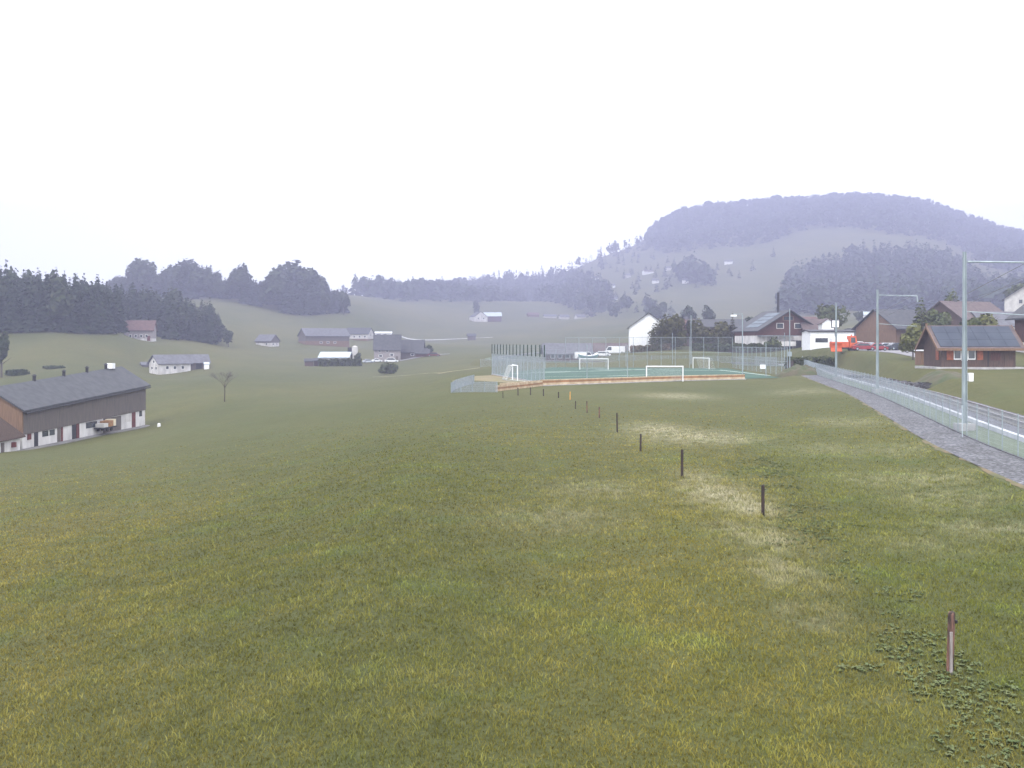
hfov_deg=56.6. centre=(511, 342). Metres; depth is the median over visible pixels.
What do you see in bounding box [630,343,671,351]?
hedge
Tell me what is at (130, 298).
spruce tree
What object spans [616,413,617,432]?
fence post
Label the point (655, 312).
broadleaf tree
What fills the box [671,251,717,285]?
clump forest
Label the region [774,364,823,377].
earth mound
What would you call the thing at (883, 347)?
parked car
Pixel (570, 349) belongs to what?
farmhouse
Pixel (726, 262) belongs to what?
farmhouse
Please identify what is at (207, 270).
broadleaf tree
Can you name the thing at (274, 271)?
broadleaf tree
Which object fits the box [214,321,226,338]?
broadleaf tree
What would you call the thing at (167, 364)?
farmhouse
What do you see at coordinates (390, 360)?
parked car
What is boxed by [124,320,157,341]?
farmhouse
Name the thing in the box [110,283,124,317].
spruce tree
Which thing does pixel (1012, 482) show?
verge strip
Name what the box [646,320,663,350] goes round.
spruce tree
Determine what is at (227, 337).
broadleaf tree
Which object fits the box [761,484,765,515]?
fence post
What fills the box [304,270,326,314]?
spruce tree
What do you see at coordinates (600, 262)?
spruce tree
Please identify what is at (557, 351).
pitch fence
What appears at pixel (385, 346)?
farmhouse
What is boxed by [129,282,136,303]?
spruce tree
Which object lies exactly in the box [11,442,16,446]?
window
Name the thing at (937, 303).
messenger wire
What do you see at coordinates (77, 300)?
spruce tree
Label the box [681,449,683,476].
fence post
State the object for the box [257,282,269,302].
broadleaf tree
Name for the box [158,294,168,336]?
spruce tree
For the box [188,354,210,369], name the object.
barn
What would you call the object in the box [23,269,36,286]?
broadleaf tree
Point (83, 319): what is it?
spruce tree
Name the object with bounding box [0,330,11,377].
broadleaf tree
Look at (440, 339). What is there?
road
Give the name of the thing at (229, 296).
spruce tree
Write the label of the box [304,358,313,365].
shed
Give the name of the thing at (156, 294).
spruce tree
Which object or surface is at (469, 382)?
pitch fence
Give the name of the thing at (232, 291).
broadleaf tree
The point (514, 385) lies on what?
banner
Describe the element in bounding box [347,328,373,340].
farmhouse
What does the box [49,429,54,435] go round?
window
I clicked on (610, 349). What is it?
white van
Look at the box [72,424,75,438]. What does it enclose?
door
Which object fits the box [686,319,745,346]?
house
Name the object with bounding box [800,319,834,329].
house
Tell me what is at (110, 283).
broadleaf tree
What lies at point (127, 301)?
spruce tree
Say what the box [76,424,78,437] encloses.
door
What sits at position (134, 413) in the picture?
door
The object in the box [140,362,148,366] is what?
shed
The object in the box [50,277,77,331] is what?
spruce tree
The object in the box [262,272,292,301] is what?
broadleaf tree
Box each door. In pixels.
[34,432,37,446]
[57,427,60,441]
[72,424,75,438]
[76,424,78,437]
[132,412,135,426]
[196,363,201,368]
[793,340,800,347]
[1004,351,1011,366]
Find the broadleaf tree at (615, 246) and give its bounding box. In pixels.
[611,240,619,254]
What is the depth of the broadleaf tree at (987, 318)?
149.50 m
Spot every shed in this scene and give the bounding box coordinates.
[0,417,25,452]
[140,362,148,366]
[204,362,209,368]
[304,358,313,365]
[314,358,321,365]
[318,352,351,359]
[414,348,430,356]
[467,333,475,339]
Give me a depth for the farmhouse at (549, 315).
1046.97 m
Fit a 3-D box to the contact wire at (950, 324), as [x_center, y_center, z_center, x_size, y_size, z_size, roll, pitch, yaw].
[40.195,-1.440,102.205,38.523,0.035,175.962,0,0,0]
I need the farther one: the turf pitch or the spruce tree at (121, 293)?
the spruce tree at (121, 293)
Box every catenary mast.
[833,303,837,379]
[872,289,917,392]
[953,252,1023,430]
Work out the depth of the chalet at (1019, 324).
141.04 m
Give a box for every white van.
[575,352,591,358]
[605,346,624,353]
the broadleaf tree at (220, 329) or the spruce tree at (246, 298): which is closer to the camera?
the broadleaf tree at (220, 329)
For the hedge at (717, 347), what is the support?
on the meadow ground at (282, 388)
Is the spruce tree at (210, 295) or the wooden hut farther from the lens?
the spruce tree at (210, 295)
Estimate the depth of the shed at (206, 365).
301.67 m
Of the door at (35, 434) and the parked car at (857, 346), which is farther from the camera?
the parked car at (857, 346)
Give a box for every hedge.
[317,358,362,365]
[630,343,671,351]
[691,342,780,352]
[784,355,834,368]
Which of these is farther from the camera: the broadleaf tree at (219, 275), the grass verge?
the broadleaf tree at (219, 275)
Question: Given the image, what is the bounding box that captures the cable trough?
[779,364,1023,441]
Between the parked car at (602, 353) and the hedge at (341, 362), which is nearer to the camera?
the parked car at (602, 353)
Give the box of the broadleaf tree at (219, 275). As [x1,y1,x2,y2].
[212,270,222,280]
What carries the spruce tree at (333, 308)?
on the meadow ground at (282, 388)
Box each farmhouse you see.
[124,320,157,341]
[147,354,192,374]
[254,334,280,346]
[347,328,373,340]
[373,334,401,361]
[469,312,487,321]
[527,312,538,316]
[540,343,593,360]
[543,314,556,317]
[558,314,569,318]
[574,314,585,318]
[642,270,653,274]
[651,278,659,283]
[682,278,688,283]
[724,259,732,264]
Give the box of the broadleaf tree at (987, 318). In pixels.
[977,313,997,324]
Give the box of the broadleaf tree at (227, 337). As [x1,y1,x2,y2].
[222,330,233,346]
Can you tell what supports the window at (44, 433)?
in the long barn at (39, 412)
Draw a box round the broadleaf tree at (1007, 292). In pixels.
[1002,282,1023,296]
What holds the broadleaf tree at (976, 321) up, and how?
on the meadow ground at (282, 388)
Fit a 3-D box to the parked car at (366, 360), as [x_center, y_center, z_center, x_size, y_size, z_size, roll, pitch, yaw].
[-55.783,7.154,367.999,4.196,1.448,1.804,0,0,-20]
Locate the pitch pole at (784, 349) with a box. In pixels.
[784,333,784,368]
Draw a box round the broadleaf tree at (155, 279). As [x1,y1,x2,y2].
[148,272,161,291]
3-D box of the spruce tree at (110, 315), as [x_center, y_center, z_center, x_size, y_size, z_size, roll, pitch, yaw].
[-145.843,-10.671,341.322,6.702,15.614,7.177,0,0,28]
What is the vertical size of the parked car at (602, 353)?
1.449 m
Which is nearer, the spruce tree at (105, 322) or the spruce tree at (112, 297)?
the spruce tree at (105, 322)
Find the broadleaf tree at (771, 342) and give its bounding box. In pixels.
[763,337,782,350]
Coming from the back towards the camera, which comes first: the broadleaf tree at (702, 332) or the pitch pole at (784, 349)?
the broadleaf tree at (702, 332)
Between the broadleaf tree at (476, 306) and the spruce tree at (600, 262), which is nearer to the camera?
the broadleaf tree at (476, 306)
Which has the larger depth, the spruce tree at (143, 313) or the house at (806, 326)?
the spruce tree at (143, 313)
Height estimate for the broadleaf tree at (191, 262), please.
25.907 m
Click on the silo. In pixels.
(354, 350)
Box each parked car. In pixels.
[362,359,373,362]
[385,358,397,361]
[428,352,439,355]
[595,351,610,355]
[851,343,875,349]
[867,343,888,350]
[886,343,901,349]
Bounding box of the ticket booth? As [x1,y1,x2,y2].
[914,350,923,364]
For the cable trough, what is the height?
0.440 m
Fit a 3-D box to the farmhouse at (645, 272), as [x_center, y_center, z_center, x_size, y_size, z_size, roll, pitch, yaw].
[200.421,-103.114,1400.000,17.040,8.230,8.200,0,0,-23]
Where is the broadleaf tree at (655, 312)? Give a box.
[645,305,664,318]
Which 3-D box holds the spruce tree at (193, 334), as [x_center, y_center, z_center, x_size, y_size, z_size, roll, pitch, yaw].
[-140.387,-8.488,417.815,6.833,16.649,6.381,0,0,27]
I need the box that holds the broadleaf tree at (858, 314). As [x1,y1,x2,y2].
[853,311,862,320]
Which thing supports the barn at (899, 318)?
on the meadow ground at (282, 388)
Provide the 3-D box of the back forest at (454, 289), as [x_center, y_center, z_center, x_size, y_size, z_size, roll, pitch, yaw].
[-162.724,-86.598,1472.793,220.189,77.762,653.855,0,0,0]
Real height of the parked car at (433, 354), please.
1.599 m
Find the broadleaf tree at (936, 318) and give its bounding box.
[926,308,952,324]
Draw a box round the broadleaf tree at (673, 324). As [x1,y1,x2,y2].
[647,314,688,348]
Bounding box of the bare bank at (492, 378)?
[452,375,522,382]
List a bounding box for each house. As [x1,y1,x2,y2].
[627,313,659,351]
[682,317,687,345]
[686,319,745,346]
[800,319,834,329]
[817,318,833,329]
[914,299,1002,324]
[970,312,1014,328]
[1002,286,1023,311]
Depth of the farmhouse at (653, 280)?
1246.66 m
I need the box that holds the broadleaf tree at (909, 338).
[898,323,923,359]
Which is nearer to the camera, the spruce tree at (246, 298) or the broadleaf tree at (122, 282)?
the spruce tree at (246, 298)
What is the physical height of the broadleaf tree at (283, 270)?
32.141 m
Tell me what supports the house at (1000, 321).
on the meadow ground at (282, 388)
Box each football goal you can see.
[502,364,517,380]
[579,358,608,368]
[645,366,683,380]
[693,357,714,368]
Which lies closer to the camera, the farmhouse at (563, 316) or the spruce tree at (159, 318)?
the spruce tree at (159, 318)
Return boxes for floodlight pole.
[730,313,742,373]
[788,309,791,366]
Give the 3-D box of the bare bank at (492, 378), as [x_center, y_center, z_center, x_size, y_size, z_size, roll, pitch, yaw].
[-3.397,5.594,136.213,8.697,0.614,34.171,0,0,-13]
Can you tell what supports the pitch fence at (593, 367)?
on the meadow ground at (282, 388)
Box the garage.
[374,332,391,333]
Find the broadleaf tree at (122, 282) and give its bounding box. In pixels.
[117,278,126,290]
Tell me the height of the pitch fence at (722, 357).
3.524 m
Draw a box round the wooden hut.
[915,323,1023,368]
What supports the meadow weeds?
on the meadow ground at (282, 388)
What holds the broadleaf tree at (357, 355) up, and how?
on the meadow ground at (282, 388)
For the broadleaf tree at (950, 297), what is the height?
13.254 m
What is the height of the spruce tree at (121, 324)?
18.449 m
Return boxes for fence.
[451,375,496,392]
[480,354,776,366]
[491,344,544,380]
[496,349,565,371]
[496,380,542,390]
[545,345,627,377]
[565,337,732,367]
[732,346,787,373]
[761,359,1023,459]
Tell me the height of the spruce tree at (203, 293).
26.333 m
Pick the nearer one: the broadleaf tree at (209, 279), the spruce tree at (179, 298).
the spruce tree at (179, 298)
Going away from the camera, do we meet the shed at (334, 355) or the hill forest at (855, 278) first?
the shed at (334, 355)
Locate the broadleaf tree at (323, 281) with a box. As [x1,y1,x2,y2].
[319,275,328,290]
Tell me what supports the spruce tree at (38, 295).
on the meadow ground at (282, 388)
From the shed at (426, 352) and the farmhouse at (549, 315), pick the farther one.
the farmhouse at (549, 315)
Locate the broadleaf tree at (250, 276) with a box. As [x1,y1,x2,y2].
[238,262,253,291]
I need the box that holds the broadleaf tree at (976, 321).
[959,317,981,324]
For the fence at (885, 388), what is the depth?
58.19 m
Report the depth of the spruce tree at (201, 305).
467.81 m
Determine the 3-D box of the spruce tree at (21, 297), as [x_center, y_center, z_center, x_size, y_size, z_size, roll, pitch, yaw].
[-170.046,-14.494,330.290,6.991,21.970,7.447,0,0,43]
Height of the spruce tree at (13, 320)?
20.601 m
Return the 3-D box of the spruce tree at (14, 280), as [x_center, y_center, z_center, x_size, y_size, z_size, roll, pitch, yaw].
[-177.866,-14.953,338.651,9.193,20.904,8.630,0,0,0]
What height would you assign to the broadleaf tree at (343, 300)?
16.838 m
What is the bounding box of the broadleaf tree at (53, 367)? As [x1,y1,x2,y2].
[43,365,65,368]
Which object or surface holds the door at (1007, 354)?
in the wooden hut
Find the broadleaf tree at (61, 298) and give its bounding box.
[46,276,75,321]
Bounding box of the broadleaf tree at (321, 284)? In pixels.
[316,279,325,294]
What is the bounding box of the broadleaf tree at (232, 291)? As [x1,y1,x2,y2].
[225,280,236,295]
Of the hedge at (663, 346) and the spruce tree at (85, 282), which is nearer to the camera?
the hedge at (663, 346)
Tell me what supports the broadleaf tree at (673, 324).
on the meadow ground at (282, 388)
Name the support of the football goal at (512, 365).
on the bare bank at (492, 378)
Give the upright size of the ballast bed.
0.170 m
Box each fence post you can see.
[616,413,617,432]
[640,434,641,451]
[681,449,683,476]
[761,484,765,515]
[946,611,957,674]
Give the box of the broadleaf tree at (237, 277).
[227,265,251,295]
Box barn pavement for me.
[17,425,149,450]
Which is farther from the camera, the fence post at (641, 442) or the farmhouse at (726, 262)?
the farmhouse at (726, 262)
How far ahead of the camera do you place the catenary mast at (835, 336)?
122.87 m
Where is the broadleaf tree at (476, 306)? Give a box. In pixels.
[471,300,479,312]
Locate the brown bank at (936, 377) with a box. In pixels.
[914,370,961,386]
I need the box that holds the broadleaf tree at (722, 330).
[711,321,733,343]
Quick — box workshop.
[800,330,855,349]
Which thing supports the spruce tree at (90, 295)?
on the meadow ground at (282, 388)
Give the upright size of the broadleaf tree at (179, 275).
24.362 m
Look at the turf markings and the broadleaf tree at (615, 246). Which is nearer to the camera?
the turf markings
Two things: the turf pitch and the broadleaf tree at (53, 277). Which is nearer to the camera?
the turf pitch
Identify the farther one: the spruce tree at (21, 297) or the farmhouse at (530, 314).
the farmhouse at (530, 314)
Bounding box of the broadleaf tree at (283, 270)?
[276,259,304,275]
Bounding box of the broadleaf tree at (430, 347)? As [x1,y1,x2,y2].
[425,345,433,351]
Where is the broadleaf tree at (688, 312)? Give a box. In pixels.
[679,305,697,318]
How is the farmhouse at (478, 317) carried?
on the meadow ground at (282, 388)
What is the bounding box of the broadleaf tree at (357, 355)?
[354,353,360,358]
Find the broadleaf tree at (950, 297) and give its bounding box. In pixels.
[944,288,957,300]
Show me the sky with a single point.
(401, 139)
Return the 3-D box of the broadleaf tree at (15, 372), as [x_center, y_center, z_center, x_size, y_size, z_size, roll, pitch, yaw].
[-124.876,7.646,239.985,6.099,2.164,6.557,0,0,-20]
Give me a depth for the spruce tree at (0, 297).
326.10 m
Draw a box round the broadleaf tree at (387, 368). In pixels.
[378,362,398,373]
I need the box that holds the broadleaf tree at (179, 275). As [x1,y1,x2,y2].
[170,261,188,290]
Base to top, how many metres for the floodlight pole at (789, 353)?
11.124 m
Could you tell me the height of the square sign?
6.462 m
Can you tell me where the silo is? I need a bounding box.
[348,346,357,358]
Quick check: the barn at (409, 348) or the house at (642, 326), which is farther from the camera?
the barn at (409, 348)
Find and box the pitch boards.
[541,374,744,385]
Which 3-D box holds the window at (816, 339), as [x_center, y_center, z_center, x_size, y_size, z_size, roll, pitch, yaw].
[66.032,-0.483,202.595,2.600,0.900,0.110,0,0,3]
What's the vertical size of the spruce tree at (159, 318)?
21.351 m
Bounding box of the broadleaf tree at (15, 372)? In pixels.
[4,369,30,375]
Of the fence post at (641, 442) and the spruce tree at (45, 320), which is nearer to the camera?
the fence post at (641, 442)
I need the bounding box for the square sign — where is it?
[831,320,838,327]
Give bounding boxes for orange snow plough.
[831,343,841,351]
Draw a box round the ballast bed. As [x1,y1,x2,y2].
[496,353,1023,435]
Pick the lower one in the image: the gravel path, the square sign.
the gravel path
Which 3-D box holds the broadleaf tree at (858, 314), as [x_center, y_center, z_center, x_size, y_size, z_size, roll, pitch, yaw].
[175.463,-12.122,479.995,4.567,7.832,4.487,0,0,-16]
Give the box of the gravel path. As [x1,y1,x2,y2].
[802,375,1023,484]
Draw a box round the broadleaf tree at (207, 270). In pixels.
[203,265,210,272]
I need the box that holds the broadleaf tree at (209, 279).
[201,273,214,292]
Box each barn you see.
[0,363,150,448]
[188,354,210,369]
[297,328,350,346]
[401,340,424,358]
[483,312,501,321]
[591,343,628,353]
[851,309,926,342]
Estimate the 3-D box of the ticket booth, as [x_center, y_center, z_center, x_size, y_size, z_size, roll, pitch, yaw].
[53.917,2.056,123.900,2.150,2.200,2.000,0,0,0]
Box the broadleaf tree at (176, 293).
[164,286,182,301]
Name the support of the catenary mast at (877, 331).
on the grass verge
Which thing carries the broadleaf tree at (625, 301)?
on the meadow ground at (282, 388)
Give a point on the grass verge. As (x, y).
(984, 431)
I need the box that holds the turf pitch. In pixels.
[499,367,777,380]
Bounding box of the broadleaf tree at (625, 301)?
[618,294,633,307]
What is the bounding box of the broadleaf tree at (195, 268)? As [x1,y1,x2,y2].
[188,265,199,271]
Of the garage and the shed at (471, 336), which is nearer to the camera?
the garage
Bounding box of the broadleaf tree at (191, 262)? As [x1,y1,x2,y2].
[182,258,199,267]
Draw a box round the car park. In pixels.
[859,349,914,356]
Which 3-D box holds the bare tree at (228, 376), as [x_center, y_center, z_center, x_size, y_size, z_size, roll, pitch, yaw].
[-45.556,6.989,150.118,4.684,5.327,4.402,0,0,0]
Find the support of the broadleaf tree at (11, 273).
on the meadow ground at (282, 388)
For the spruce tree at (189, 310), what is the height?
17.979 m
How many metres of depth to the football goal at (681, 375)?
129.24 m
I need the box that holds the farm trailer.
[94,419,116,431]
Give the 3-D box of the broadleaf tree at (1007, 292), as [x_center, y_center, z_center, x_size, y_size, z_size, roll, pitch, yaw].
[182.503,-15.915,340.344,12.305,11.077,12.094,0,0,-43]
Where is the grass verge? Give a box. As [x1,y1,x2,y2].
[485,356,1023,457]
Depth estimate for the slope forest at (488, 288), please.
1350.18 m
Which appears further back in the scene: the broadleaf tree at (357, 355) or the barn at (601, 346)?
the broadleaf tree at (357, 355)
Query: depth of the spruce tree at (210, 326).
420.43 m
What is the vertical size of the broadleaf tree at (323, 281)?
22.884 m
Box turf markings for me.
[504,369,769,380]
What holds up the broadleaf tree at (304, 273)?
on the meadow ground at (282, 388)
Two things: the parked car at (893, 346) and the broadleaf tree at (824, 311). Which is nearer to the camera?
the parked car at (893, 346)
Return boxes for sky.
[0,0,1023,295]
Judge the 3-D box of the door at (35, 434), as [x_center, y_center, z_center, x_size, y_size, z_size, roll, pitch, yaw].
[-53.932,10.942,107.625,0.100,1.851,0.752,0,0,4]
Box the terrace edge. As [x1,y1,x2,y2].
[387,368,475,376]
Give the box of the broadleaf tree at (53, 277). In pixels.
[42,269,58,296]
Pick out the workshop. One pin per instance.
(814, 339)
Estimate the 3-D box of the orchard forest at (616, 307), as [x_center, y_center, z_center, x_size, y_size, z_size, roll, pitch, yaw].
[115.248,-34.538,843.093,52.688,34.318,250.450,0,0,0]
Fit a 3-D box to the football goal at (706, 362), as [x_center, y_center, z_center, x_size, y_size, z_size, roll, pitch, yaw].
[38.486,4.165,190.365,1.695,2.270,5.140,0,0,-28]
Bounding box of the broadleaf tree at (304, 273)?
[291,267,318,295]
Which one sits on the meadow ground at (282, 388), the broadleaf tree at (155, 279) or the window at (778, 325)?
the broadleaf tree at (155, 279)
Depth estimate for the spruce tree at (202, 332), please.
419.53 m
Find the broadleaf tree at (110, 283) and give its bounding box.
[104,280,115,291]
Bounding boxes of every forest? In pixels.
[330,235,645,292]
[348,274,470,301]
[463,264,616,317]
[601,244,775,296]
[607,292,675,318]
[643,191,1023,272]
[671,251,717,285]
[773,239,1023,314]
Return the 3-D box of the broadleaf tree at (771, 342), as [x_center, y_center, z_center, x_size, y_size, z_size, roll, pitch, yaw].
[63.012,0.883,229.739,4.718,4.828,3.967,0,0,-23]
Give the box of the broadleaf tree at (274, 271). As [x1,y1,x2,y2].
[263,267,282,302]
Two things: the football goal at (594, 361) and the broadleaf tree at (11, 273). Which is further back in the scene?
the broadleaf tree at (11, 273)
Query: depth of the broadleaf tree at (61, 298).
324.54 m
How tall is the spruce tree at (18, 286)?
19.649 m
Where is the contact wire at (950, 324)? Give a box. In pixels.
[825,317,1023,334]
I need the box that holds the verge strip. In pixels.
[801,375,1023,488]
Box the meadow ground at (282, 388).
[0,206,1023,767]
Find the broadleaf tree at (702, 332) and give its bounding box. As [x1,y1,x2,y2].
[686,318,714,343]
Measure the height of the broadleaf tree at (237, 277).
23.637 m
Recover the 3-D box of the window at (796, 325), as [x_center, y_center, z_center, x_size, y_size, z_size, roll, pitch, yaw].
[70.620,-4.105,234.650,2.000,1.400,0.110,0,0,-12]
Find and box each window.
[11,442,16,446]
[42,430,47,436]
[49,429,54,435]
[86,421,96,428]
[125,415,130,421]
[776,323,783,328]
[783,316,793,320]
[794,323,801,328]
[815,338,827,341]
[954,351,960,359]
[968,351,974,359]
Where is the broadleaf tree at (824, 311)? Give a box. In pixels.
[814,303,849,326]
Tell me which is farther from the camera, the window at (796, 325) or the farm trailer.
the window at (796, 325)
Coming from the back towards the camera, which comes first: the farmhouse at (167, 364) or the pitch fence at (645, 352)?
the farmhouse at (167, 364)
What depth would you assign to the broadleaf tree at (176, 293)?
458.62 m
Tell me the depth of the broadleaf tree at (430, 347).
384.20 m
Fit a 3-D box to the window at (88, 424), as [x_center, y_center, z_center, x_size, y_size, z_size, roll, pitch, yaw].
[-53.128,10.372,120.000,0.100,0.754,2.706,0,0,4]
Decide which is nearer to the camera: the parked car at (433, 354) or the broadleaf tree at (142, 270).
the parked car at (433, 354)
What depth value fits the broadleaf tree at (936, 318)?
189.02 m
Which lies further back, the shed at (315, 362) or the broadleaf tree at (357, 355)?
the broadleaf tree at (357, 355)
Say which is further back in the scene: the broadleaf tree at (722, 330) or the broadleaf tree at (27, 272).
the broadleaf tree at (27, 272)
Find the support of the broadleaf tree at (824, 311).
on the meadow ground at (282, 388)
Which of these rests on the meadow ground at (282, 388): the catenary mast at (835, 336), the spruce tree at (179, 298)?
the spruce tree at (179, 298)
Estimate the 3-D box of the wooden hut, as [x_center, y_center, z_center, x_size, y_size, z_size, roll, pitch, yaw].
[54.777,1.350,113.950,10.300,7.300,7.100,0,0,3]
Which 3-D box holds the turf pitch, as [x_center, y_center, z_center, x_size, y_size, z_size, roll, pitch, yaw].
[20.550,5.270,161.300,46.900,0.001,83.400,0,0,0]
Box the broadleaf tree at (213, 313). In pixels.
[202,304,216,320]
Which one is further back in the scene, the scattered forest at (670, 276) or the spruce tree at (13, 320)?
the scattered forest at (670, 276)
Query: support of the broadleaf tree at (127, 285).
on the meadow ground at (282, 388)
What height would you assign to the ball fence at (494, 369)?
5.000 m
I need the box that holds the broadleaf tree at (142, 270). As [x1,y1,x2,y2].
[130,257,156,289]
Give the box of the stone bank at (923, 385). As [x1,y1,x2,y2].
[846,375,931,388]
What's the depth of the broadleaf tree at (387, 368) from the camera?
290.78 m
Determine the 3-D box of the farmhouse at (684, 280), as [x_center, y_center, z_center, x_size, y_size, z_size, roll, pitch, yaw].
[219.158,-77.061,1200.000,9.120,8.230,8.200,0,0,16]
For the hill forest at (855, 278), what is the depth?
836.54 m
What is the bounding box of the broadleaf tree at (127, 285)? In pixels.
[125,277,130,290]
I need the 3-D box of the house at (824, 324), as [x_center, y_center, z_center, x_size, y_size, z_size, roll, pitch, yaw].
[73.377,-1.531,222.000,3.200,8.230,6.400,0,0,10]
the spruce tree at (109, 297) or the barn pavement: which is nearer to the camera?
the barn pavement
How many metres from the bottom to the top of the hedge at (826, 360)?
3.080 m
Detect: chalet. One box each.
[731,292,813,349]
[1005,304,1023,352]
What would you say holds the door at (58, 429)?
in the long barn at (39, 412)
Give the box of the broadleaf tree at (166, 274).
[161,268,171,289]
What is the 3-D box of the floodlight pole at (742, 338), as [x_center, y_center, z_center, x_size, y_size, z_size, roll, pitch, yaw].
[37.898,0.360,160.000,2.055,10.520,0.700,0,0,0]
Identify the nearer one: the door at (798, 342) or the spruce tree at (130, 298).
the door at (798, 342)
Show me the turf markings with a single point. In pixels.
(611, 370)
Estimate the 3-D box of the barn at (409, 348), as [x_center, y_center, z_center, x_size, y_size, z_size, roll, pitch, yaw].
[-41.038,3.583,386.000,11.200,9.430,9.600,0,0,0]
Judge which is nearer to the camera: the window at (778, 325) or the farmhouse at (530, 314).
the window at (778, 325)
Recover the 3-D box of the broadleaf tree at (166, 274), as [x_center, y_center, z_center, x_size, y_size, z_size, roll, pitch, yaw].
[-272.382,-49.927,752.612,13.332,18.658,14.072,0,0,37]
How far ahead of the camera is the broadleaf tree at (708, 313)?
478.30 m
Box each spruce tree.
[0,259,13,330]
[0,270,4,331]
[1,274,24,332]
[11,271,17,289]
[16,269,27,331]
[17,275,24,297]
[18,274,37,332]
[34,271,47,330]
[36,277,56,331]
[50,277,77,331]
[57,282,81,332]
[67,277,72,292]
[73,273,84,324]
[76,288,92,333]
[79,282,83,303]
[81,273,87,297]
[85,281,95,311]
[85,284,102,333]
[92,280,99,303]
[92,288,112,333]
[104,281,114,311]
[105,291,117,333]
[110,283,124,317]
[111,286,129,332]
[119,283,129,319]
[119,287,126,318]
[124,291,132,319]
[128,285,133,315]
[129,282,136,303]
[129,291,139,319]
[136,284,148,319]
[147,292,154,319]
[151,289,159,313]
[152,295,160,331]
[156,290,168,336]
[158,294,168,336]
[160,288,179,339]
[177,291,183,310]
[178,298,190,338]
[186,304,198,340]
[188,299,198,335]
[197,265,208,296]
[198,311,208,342]
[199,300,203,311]
[203,297,218,344]
[208,273,219,297]
[218,277,231,298]
[238,276,252,303]
[248,280,262,306]
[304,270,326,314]
[328,292,338,313]
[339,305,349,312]
[597,246,604,267]
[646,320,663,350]
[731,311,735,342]
[912,297,930,328]
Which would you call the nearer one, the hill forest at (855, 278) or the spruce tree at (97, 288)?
the spruce tree at (97, 288)
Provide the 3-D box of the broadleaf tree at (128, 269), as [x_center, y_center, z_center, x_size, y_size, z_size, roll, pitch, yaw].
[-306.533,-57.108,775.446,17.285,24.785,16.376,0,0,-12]
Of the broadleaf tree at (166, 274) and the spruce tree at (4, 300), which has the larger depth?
the broadleaf tree at (166, 274)
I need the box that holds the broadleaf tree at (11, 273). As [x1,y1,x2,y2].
[7,265,20,283]
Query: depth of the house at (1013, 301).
322.21 m
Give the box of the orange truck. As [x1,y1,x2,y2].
[829,335,856,350]
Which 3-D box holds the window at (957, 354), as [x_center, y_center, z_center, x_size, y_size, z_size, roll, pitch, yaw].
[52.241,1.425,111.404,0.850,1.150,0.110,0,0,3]
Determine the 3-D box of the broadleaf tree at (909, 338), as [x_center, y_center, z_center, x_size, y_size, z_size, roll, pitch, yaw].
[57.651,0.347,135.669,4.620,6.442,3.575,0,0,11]
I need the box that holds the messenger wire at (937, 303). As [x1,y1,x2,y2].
[831,281,1021,322]
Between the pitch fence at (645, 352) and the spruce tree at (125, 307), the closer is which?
the pitch fence at (645, 352)
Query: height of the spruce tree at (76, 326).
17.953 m
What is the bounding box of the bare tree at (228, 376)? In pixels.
[210,371,238,401]
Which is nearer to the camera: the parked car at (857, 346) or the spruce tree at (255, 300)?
the parked car at (857, 346)
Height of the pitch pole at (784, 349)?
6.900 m
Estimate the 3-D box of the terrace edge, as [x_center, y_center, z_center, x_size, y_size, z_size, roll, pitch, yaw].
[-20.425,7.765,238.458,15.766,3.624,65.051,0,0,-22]
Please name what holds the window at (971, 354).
in the wooden hut
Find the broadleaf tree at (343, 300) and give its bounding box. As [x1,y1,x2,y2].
[338,293,348,314]
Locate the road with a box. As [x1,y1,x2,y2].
[402,336,489,339]
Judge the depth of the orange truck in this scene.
182.93 m
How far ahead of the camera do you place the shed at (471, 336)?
687.94 m
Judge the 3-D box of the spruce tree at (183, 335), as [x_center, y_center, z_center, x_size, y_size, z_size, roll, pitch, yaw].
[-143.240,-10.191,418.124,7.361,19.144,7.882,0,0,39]
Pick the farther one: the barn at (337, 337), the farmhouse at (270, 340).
the barn at (337, 337)
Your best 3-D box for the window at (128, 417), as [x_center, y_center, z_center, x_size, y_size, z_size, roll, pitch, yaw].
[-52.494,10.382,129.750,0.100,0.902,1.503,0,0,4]
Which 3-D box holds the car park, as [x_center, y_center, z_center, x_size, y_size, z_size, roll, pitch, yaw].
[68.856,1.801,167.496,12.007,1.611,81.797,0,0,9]
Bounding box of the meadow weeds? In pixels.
[726,457,1023,767]
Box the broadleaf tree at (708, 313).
[701,305,715,318]
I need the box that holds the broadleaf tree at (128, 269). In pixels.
[125,257,139,274]
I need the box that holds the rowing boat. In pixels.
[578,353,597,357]
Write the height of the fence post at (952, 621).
1.239 m
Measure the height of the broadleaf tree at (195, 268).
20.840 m

